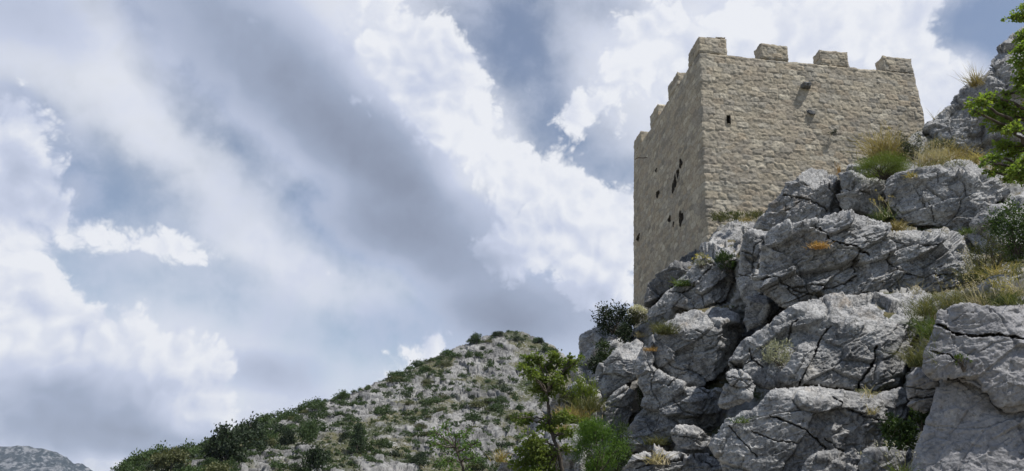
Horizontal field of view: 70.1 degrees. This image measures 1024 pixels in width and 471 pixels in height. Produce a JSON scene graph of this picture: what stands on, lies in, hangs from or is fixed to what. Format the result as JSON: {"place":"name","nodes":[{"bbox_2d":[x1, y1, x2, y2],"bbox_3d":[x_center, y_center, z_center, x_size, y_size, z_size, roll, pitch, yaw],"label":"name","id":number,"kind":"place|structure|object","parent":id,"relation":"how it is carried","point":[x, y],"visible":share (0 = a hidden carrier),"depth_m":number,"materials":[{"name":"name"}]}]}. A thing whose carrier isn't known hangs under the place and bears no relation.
{"place":"outdoors","nodes":[
{"label":"outdoors","id":0,"kind":"place"},
{"bbox_2d":[0,445,91,470],"bbox_3d":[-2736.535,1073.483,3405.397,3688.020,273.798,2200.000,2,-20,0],"label":"mountain","id":1,"kind":"structure","parent":0,"point":[21,458],"depth_m":3162.54,"materials":[{"name":"stone"}]},
{"bbox_2d":[133,331,571,470],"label":"hill","id":2,"kind":"structure","parent":0,"point":[498,432],"depth_m":143.31,"materials":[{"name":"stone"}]},
{"bbox_2d":[128,448,153,460],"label":"hill shrub","id":3,"kind":"object","parent":2,"relation":"on","point":[142,454],"visible":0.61,"depth_m":105.45,"materials":[{"name":"green plant"}]},
{"bbox_2d":[149,448,194,470],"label":"round shrub","id":4,"kind":"object","parent":2,"relation":"on","point":[161,460],"visible":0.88,"depth_m":88.86,"materials":[{"name":"green plant"}]},
{"bbox_2d":[180,438,195,451],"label":"hill shrub","id":5,"kind":"object","parent":2,"relation":"on","point":[188,446],"visible":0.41,"depth_m":112.15,"materials":[{"name":"green plant"}]},
{"bbox_2d":[174,464,204,470],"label":"hill shrub","id":6,"kind":"object","parent":2,"relation":"on","point":[192,468],"visible":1,"depth_m":84.64,"materials":[{"name":"green plant"}]},
{"bbox_2d":[203,457,219,465],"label":"round shrub","id":7,"kind":"object","parent":2,"relation":"on","point":[209,460],"visible":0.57,"depth_m":89.18,"materials":[{"name":"green plant"}]},
{"bbox_2d":[201,459,232,470],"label":"hill shrub","id":8,"kind":"object","parent":2,"relation":"on","point":[220,466],"visible":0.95,"depth_m":85.86,"materials":[{"name":"green plant"}]},
{"bbox_2d":[198,419,251,463],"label":"bush","id":9,"kind":"object","parent":2,"relation":"on","point":[225,447],"visible":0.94,"depth_m":93.06,"materials":[{"name":"green plant"}]},
{"bbox_2d":[233,411,267,445],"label":"pine tree","id":10,"kind":"object","parent":2,"relation":"on","point":[254,433],"visible":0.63,"depth_m":114.71,"materials":[{"name":"green plant"}]},
{"bbox_2d":[243,435,269,451],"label":"hill shrub","id":11,"kind":"object","parent":2,"relation":"on","point":[257,444],"visible":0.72,"depth_m":107.47,"materials":[{"name":"green plant"}]},
{"bbox_2d":[269,422,289,434],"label":"hill shrub","id":12,"kind":"object","parent":2,"relation":"on","point":[276,427],"visible":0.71,"depth_m":122.52,"materials":[{"name":"green plant"}]},
{"bbox_2d":[278,428,296,444],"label":"round shrub","id":13,"kind":"object","parent":2,"relation":"on","point":[289,437],"visible":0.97,"depth_m":115.24,"materials":[{"name":"green plant"}]},
{"bbox_2d":[295,417,319,444],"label":"round shrub","id":14,"kind":"object","parent":2,"relation":"on","point":[308,432],"visible":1,"depth_m":111.85,"materials":[{"name":"green plant"}]},
{"bbox_2d":[297,443,334,470],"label":"pine tree","id":15,"kind":"object","parent":2,"relation":"on","point":[317,456],"visible":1,"depth_m":88.92,"materials":[{"name":"green plant"}]},
{"bbox_2d":[306,407,325,418],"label":"hill shrub","id":16,"kind":"object","parent":2,"relation":"on","point":[320,415],"visible":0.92,"depth_m":137.85,"materials":[{"name":"green plant"}]},
{"bbox_2d":[123,330,558,470],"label":"scrub","id":17,"kind":"object","parent":2,"relation":"on","point":[382,418],"visible":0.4,"depth_m":134.35,"materials":[{"name":"green plant"}]},
{"bbox_2d":[338,412,361,421],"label":"hill shrub","id":18,"kind":"object","parent":2,"relation":"on","point":[351,417],"visible":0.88,"depth_m":134.55,"materials":[{"name":"green plant"}]},
{"bbox_2d":[345,421,368,452],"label":"pine tree","id":19,"kind":"object","parent":2,"relation":"on","point":[355,445],"visible":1,"depth_m":109.77,"materials":[{"name":"green plant"}]},
{"bbox_2d":[374,437,394,447],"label":"hill shrub","id":20,"kind":"object","parent":2,"relation":"on","point":[383,441],"visible":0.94,"depth_m":112.06,"materials":[{"name":"green plant"}]},
{"bbox_2d":[407,454,428,467],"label":"hill shrub","id":21,"kind":"object","parent":2,"relation":"on","point":[419,459],"visible":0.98,"depth_m":104.55,"materials":[{"name":"green plant"}]},
{"bbox_2d":[461,407,483,421],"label":"hill shrub","id":22,"kind":"object","parent":2,"relation":"on","point":[474,416],"visible":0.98,"depth_m":137.49,"materials":[{"name":"green plant"}]},
{"bbox_2d":[467,331,484,343],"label":"round shrub","id":23,"kind":"object","parent":2,"relation":"on","point":[475,338],"visible":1,"depth_m":195.99,"materials":[{"name":"green plant"}]},
{"bbox_2d":[468,398,487,408],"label":"hill shrub","id":24,"kind":"object","parent":2,"relation":"on","point":[476,404],"visible":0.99,"depth_m":147.12,"materials":[{"name":"green plant"}]},
{"bbox_2d":[0,0,1023,470],"label":"sky","id":25,"kind":"structure","parent":0,"point":[212,212],"materials":[{"name":"white"}]},
{"bbox_2d":[585,128,1023,470],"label":"rocky slope","id":26,"kind":"structure","parent":0,"point":[733,302],"depth_m":17.10,"materials":[{"name":"stone"}]},
{"bbox_2d":[496,424,586,470],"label":"boulder","id":27,"kind":"object","parent":26,"relation":"on","point":[571,465],"visible":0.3,"depth_m":15.64,"materials":[{"name":"stone"}]},
{"bbox_2d":[486,448,512,461],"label":"grass tuft","id":28,"kind":"object","parent":27,"relation":"on","point":[500,458],"visible":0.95,"depth_m":15.64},
{"bbox_2d":[541,404,602,421],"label":"grass tuft","id":29,"kind":"object","parent":27,"relation":"on","point":[577,412],"visible":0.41,"depth_m":17.07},
{"bbox_2d":[503,349,586,470],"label":"maple tree","id":30,"kind":"object","parent":26,"relation":"on","point":[539,451],"visible":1,"depth_m":13.20,"materials":[{"name":"green plant"}]},
{"bbox_2d":[526,382,601,434],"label":"boulder","id":31,"kind":"object","parent":26,"relation":"on","point":[533,425],"visible":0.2,"depth_m":18.64,"materials":[{"name":"stone"}]},
{"bbox_2d":[553,385,577,411],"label":"broom shrub","id":32,"kind":"object","parent":31,"relation":"on","point":[561,397],"visible":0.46,"depth_m":18.03,"materials":[{"name":"green plant"}]},
{"bbox_2d":[567,372,605,409],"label":"broom shrub","id":33,"kind":"object","parent":31,"relation":"on","point":[580,383],"visible":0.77,"depth_m":17.89,"materials":[{"name":"green plant"}]},
{"bbox_2d":[564,393,619,411],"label":"grass tuft","id":34,"kind":"object","parent":26,"relation":"on","point":[585,405],"visible":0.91,"depth_m":17.35,"materials":[{"name":"plant"}]},
{"bbox_2d":[567,329,632,384],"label":"boulder","id":35,"kind":"object","parent":26,"relation":"on","point":[614,343],"visible":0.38,"depth_m":24.57,"materials":[{"name":"stone"}]},
{"bbox_2d":[590,299,642,336],"bbox_3d":[3.562,2.799,25.089,1.899,1.324,1.340,2,-20,0],"label":"evergreen shrub","id":36,"kind":"object","parent":35,"relation":"on","point":[608,314],"visible":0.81,"depth_m":24.95,"materials":[{"name":"green plant"}]},
{"bbox_2d":[567,412,638,470],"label":"feathery bush","id":37,"kind":"object","parent":26,"relation":"on","point":[591,430],"visible":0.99,"depth_m":13.82,"materials":[{"name":"green plant"}]},
{"bbox_2d":[592,337,613,360],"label":"evergreen shrub","id":38,"kind":"object","parent":26,"relation":"on","point":[602,353],"visible":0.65,"depth_m":21.72,"materials":[{"name":"green plant"}]},
{"bbox_2d":[578,318,633,354],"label":"boulder","id":39,"kind":"object","parent":26,"relation":"on","point":[587,338],"visible":0.29,"depth_m":27.85,"materials":[{"name":"stone"}]},
{"bbox_2d":[580,384,634,464],"bbox_3d":[2.263,4.910,18.644,1.622,2.000,2.600,2,-20,0],"label":"boulder","id":40,"kind":"object","parent":26,"relation":"on","point":[625,394],"visible":0.44,"depth_m":17.71,"materials":[{"name":"stone"}]},
{"bbox_2d":[593,338,642,398],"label":"boulder","id":41,"kind":"object","parent":26,"relation":"on","point":[615,370],"visible":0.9,"depth_m":18.42,"materials":[{"name":"stone"}]},
{"bbox_2d":[584,354,605,373],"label":"evergreen shrub","id":42,"kind":"object","parent":41,"relation":"on","point":[595,362],"visible":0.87,"depth_m":20.75,"materials":[{"name":"green plant"}]},
{"bbox_2d":[602,411,633,470],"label":"feathery bush","id":43,"kind":"object","parent":26,"relation":"on","point":[613,448],"visible":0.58,"depth_m":14.30,"materials":[{"name":"green plant"}]},
{"bbox_2d":[614,320,633,342],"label":"evergreen shrub","id":44,"kind":"object","parent":26,"relation":"on","point":[624,330],"visible":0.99,"depth_m":22.84,"materials":[{"name":"green plant"}]},
{"bbox_2d":[625,304,650,325],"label":"flowering shrub","id":45,"kind":"object","parent":26,"relation":"on","point":[632,313],"visible":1,"depth_m":23.88,"materials":[{"name":"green plant"}]},
{"bbox_2d":[624,433,672,445],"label":"grass tuft","id":46,"kind":"object","parent":26,"relation":"on","point":[652,442],"visible":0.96,"depth_m":15.10,"materials":[{"name":"plant"}]},
{"bbox_2d":[620,341,722,452],"bbox_3d":[3.725,3.816,16.836,2.230,2.558,3.064,-3,-20,15],"label":"boulder","id":47,"kind":"object","parent":26,"relation":"on","point":[668,403],"visible":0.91,"depth_m":15.67,"materials":[{"name":"stone"}]},
{"bbox_2d":[644,249,698,308],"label":"boulder","id":48,"kind":"object","parent":26,"relation":"on","point":[658,287],"visible":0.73,"depth_m":24.64,"materials":[{"name":"stone"}]},
{"bbox_2d":[622,443,722,470],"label":"boulder","id":49,"kind":"object","parent":26,"relation":"on","point":[680,461],"visible":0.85,"depth_m":12.33,"materials":[{"name":"stone"}]},
{"bbox_2d":[634,450,677,464],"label":"grass tuft","id":50,"kind":"object","parent":49,"relation":"on","point":[654,460],"visible":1,"depth_m":12.06,"materials":[{"name":"plant"}]},
{"bbox_2d":[668,277,693,287],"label":"grass tuft","id":51,"kind":"object","parent":26,"relation":"on","point":[681,283],"visible":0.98,"depth_m":20.51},
{"bbox_2d":[670,424,711,450],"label":"boulder","id":52,"kind":"object","parent":26,"relation":"on","point":[690,437],"visible":0.98,"depth_m":13.43,"materials":[{"name":"stone"}]},
{"bbox_2d":[648,307,743,386],"bbox_3d":[4.570,2.779,17.870,2.188,2.235,3.240,-4,-20,16],"label":"boulder","id":53,"kind":"object","parent":26,"relation":"on","point":[698,348],"visible":0.94,"depth_m":16.60,"materials":[{"name":"stone"}]},
{"bbox_2d":[647,320,680,334],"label":"grass tuft","id":54,"kind":"object","parent":53,"relation":"on","point":[662,329],"visible":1,"depth_m":16.57,"materials":[{"name":"plant"}]},
{"bbox_2d":[646,219,754,318],"bbox_3d":[5.725,0.883,22.251,2.973,3.979,3.723,-9,-22,27],"label":"boulder","id":55,"kind":"object","parent":26,"relation":"on","point":[707,289],"visible":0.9,"depth_m":20.58,"materials":[{"name":"stone"}]},
{"bbox_2d":[691,252,712,267],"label":"stonecrop plant","id":56,"kind":"object","parent":55,"relation":"on","point":[700,262],"visible":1,"depth_m":20.55,"materials":[{"name":"grey plant"}]},
{"bbox_2d":[714,248,736,272],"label":"fern clump","id":57,"kind":"object","parent":26,"relation":"on","point":[727,257],"visible":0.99,"depth_m":20.21,"materials":[{"name":"green plant"}]},
{"bbox_2d":[743,295,771,331],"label":"boulder","id":58,"kind":"object","parent":26,"relation":"on","point":[758,309],"visible":1,"depth_m":15.70,"materials":[{"name":"stone"}]},
{"bbox_2d":[736,228,779,322],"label":"boulder","id":59,"kind":"object","parent":26,"relation":"on","point":[753,242],"visible":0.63,"depth_m":17.15,"materials":[{"name":"stone"}]},
{"bbox_2d":[633,37,924,327],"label":"castle tower","id":60,"kind":"structure","parent":26,"relation":"on","point":[731,133],"depth_m":27.66,"materials":[{"name":"stone"}]},
{"bbox_2d":[553,143,1023,433],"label":"ledge grass","id":61,"kind":"structure","parent":26,"relation":"on","point":[934,296],"depth_m":11.63,"materials":[{"name":"plant"}]},
{"bbox_2d":[979,275,1023,306],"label":"yarrow plant","id":62,"kind":"object","parent":61,"relation":"on","point":[997,300],"visible":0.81,"depth_m":8.26,"materials":[{"name":"plant"}]},
{"bbox_2d":[752,167,841,230],"bbox_3d":[8.463,-0.846,21.537,2.562,2.617,3.102,-7,-21,23],"label":"boulder","id":63,"kind":"object","parent":26,"relation":"on","point":[810,193],"visible":0.81,"depth_m":20.29,"materials":[{"name":"stone"}]},
{"bbox_2d":[708,384,915,470],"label":"boulder","id":64,"kind":"object","parent":26,"relation":"on","point":[790,429],"visible":0.82,"depth_m":9.72,"materials":[{"name":"stone"}]},
{"bbox_2d":[718,383,753,409],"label":"boulder","id":65,"kind":"object","parent":64,"relation":"on","point":[731,396],"visible":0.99,"depth_m":10.91,"materials":[{"name":"stone"}]},
{"bbox_2d":[726,369,755,391],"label":"boulder","id":66,"kind":"object","parent":65,"relation":"on","point":[739,378],"visible":1,"depth_m":10.88,"materials":[{"name":"stone"}]},
{"bbox_2d":[801,448,857,470],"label":"boulder","id":67,"kind":"object","parent":26,"relation":"on","point":[825,460],"visible":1,"depth_m":8.90,"materials":[{"name":"stone"}]},
{"bbox_2d":[728,289,931,391],"bbox_3d":[5.588,1.788,12.581,3.030,2.128,3.715,-10,-23,30],"label":"boulder","id":68,"kind":"object","parent":26,"relation":"on","point":[847,337],"visible":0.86,"depth_m":11.53,"materials":[{"name":"stone"}]},
{"bbox_2d":[777,342,814,384],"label":"boulder","id":69,"kind":"object","parent":68,"relation":"on","point":[797,365],"visible":1,"depth_m":10.83,"materials":[{"name":"stone"}]},
{"bbox_2d":[757,338,792,366],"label":"silver shrub","id":70,"kind":"object","parent":69,"relation":"on","point":[770,354],"visible":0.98,"depth_m":11.32,"materials":[{"name":"grey plant"}]},
{"bbox_2d":[846,164,879,175],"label":"boulder","id":71,"kind":"object","parent":26,"relation":"on","point":[852,167],"visible":0.18,"depth_m":21.77,"materials":[{"name":"stone"}]},
{"bbox_2d":[836,170,890,217],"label":"boulder","id":72,"kind":"object","parent":26,"relation":"on","point":[856,195],"visible":0.83,"depth_m":19.07,"materials":[{"name":"stone"}]},
{"bbox_2d":[752,209,980,308],"bbox_3d":[7.496,0.754,16.364,5.045,2.576,3.519,2,-20,0],"label":"boulder","id":73,"kind":"object","parent":26,"relation":"on","point":[860,254],"visible":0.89,"depth_m":14.96,"materials":[{"name":"stone"}]},
{"bbox_2d":[804,239,834,249],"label":"dry herb","id":74,"kind":"object","parent":73,"relation":"on","point":[819,246],"visible":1,"depth_m":14.76,"materials":[{"name":"orange plant"}]},
{"bbox_2d":[869,190,900,220],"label":"grass tuft","id":75,"kind":"object","parent":73,"relation":"on","point":[886,214],"visible":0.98,"depth_m":16.59,"materials":[{"name":"plant"}]},
{"bbox_2d":[884,217,912,232],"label":"grass tuft","id":76,"kind":"object","parent":73,"relation":"on","point":[896,226],"visible":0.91,"depth_m":15.14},
{"bbox_2d":[955,226,980,234],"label":"grass tuft","id":77,"kind":"object","parent":73,"relation":"on","point":[968,230],"visible":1,"depth_m":15.16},
{"bbox_2d":[837,120,921,161],"bbox_3d":[10.168,-2.590,20.316,2.598,0.987,2.021,-16,-26,41],"label":"grass tuft","id":78,"kind":"object","parent":26,"relation":"on","point":[888,146],"visible":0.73,"depth_m":20.07,"materials":[{"name":"plant"}]},
{"bbox_2d":[858,446,912,470],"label":"boulder","id":79,"kind":"object","parent":26,"relation":"on","point":[873,454],"visible":0.54,"depth_m":8.42,"materials":[{"name":"stone"}]},
{"bbox_2d":[877,411,919,451],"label":"gully plant","id":80,"kind":"object","parent":26,"relation":"on","point":[904,431],"visible":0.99,"depth_m":7.75,"materials":[{"name":"green plant"}]},
{"bbox_2d":[885,341,925,366],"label":"grass tuft","id":81,"kind":"object","parent":26,"relation":"on","point":[915,360],"visible":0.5,"depth_m":9.22,"materials":[{"name":"plant"}]},
{"bbox_2d":[893,129,925,163],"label":"evergreen shrub","id":82,"kind":"object","parent":26,"relation":"on","point":[907,148],"visible":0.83,"depth_m":19.93,"materials":[{"name":"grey plant"}]},
{"bbox_2d":[897,307,936,339],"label":"grass tuft","id":83,"kind":"object","parent":26,"relation":"on","point":[929,326],"visible":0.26,"depth_m":9.58,"materials":[{"name":"plant"}]},
{"bbox_2d":[908,407,929,430],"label":"gully plant","id":84,"kind":"object","parent":26,"relation":"on","point":[919,417],"visible":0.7,"depth_m":7.44,"materials":[{"name":"green plant"}]},
{"bbox_2d":[898,293,945,317],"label":"grass tuft","id":85,"kind":"object","parent":26,"relation":"on","point":[929,308],"visible":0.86,"depth_m":10.85,"materials":[{"name":"plant"}]},
{"bbox_2d":[924,133,961,149],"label":"grass tuft","id":86,"kind":"object","parent":26,"relation":"on","point":[936,141],"visible":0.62,"depth_m":21.82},
{"bbox_2d":[884,159,1010,235],"bbox_3d":[11.005,-0.798,18.329,2.563,2.511,3.263,-11,-24,33],"label":"boulder","id":87,"kind":"object","parent":26,"relation":"on","point":[955,198],"visible":0.95,"depth_m":17.40,"materials":[{"name":"stone"}]},
{"bbox_2d":[847,148,916,183],"bbox_3d":[9.558,-1.770,18.832,1.811,0.773,1.541,2,-20,0],"label":"cushion plant","id":88,"kind":"object","parent":87,"relation":"on","point":[894,164],"visible":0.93,"depth_m":18.60,"materials":[{"name":"green plant"}]},
{"bbox_2d":[905,133,967,166],"bbox_3d":[11.413,-2.246,19.653,1.958,0.779,1.512,12,-22,-26],"label":"grass tuft","id":89,"kind":"object","parent":87,"relation":"on","point":[930,156],"visible":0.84,"depth_m":19.41,"materials":[{"name":"plant"}]},
{"bbox_2d":[951,144,996,164],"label":"grass tuft","id":90,"kind":"object","parent":87,"relation":"on","point":[976,159],"visible":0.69,"depth_m":19.02,"materials":[{"name":"plant"}]},
{"bbox_2d":[916,275,990,308],"bbox_3d":[5.752,0.704,9.496,0.842,0.415,0.772,14,-23,-30],"label":"grass tuft","id":91,"kind":"object","parent":26,"relation":"on","point":[946,301],"visible":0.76,"depth_m":9.45,"materials":[{"name":"plant"}]},
{"bbox_2d":[928,134,985,159],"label":"grass tuft","id":92,"kind":"object","parent":26,"relation":"on","point":[957,151],"visible":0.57,"depth_m":19.84,"materials":[{"name":"plant"}]},
{"bbox_2d":[909,378,1023,470],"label":"boulder","id":93,"kind":"object","parent":26,"relation":"on","point":[969,427],"visible":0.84,"depth_m":6.17,"materials":[{"name":"stone"}]},
{"bbox_2d":[857,440,922,470],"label":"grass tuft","id":94,"kind":"object","parent":93,"relation":"on","point":[899,465],"visible":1,"depth_m":6.12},
{"bbox_2d":[906,367,939,413],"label":"boulder","id":95,"kind":"object","parent":93,"relation":"on","point":[921,386],"visible":0.83,"depth_m":6.66,"materials":[{"name":"stone"}]},
{"bbox_2d":[922,302,1023,413],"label":"boulder","id":96,"kind":"object","parent":93,"relation":"on","point":[988,340],"visible":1,"depth_m":6.32,"materials":[{"name":"stone"}]},
{"bbox_2d":[954,353,972,371],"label":"leaf sprig","id":97,"kind":"object","parent":96,"relation":"on","point":[962,366],"visible":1,"depth_m":6.27,"materials":[{"name":"green plant"}]},
{"bbox_2d":[928,241,1009,283],"bbox_3d":[7.478,0.429,11.983,1.194,0.648,1.043,11,-21,-23],"label":"grass tuft","id":98,"kind":"object","parent":26,"relation":"on","point":[974,275],"visible":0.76,"depth_m":11.89,"materials":[{"name":"plant"}]},
{"bbox_2d":[953,62,989,87],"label":"grass tuft","id":99,"kind":"object","parent":26,"relation":"on","point":[973,82],"visible":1,"depth_m":24.48,"materials":[{"name":"plant"}]},
{"bbox_2d":[923,26,1023,171],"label":"rock outcrop","id":100,"kind":"object","parent":26,"relation":"on","point":[948,122],"visible":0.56,"depth_m":24.90,"materials":[{"name":"stone"}]},
{"bbox_2d":[951,265,1007,305],"bbox_3d":[5.684,0.632,8.883,0.608,0.457,0.691,10,-21,-21],"label":"grass tuft","id":101,"kind":"object","parent":26,"relation":"on","point":[978,302],"visible":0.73,"depth_m":8.89,"materials":[{"name":"plant"}]},
{"bbox_2d":[958,227,1020,269],"bbox_3d":[8.003,0.178,12.353,1.132,0.877,0.841,2,-20,0],"label":"hawthorn bush","id":102,"kind":"object","parent":26,"relation":"on","point":[989,250],"visible":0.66,"depth_m":12.25,"materials":[{"name":"green plant"}]},
{"bbox_2d":[962,2,1023,187],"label":"oak tree","id":103,"kind":"object","parent":26,"relation":"on","point":[1007,122],"visible":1,"depth_m":8.60,"materials":[{"name":"green plant"}]},
{"bbox_2d":[966,191,1023,261],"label":"boulder","id":104,"kind":"object","parent":26,"relation":"on","point":[979,217],"visible":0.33,"depth_m":15.80,"materials":[{"name":"stone"}]},
{"bbox_2d":[969,261,1022,278],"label":"grass tuft","id":105,"kind":"object","parent":26,"relation":"on","point":[994,272],"visible":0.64,"depth_m":10.64,"materials":[{"name":"plant"}]},
{"bbox_2d":[978,195,1023,261],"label":"hawthorn bush","id":106,"kind":"object","parent":26,"relation":"on","point":[1014,246],"visible":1,"depth_m":10.25,"materials":[{"name":"green plant"}]},
{"bbox_3d":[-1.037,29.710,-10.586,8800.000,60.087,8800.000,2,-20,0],"label":"ground","id":107,"kind":"structure","parent":0,"visible":0},
{"bbox_2d":[427,419,480,470],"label":"ash tree","id":108,"kind":"object","parent":107,"relation":"on","point":[455,447],"visible":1,"depth_m":32.68,"materials":[{"name":"green plant"}]},
{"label":"boulder","id":109,"kind":"object","parent":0,"visible":0},
{"bbox_2d":[995,273,1023,297],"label":"grass tuft","id":110,"kind":"object","parent":109,"relation":"on","point":[1022,292],"visible":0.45,"depth_m":8.60,"materials":[{"name":"plant"}]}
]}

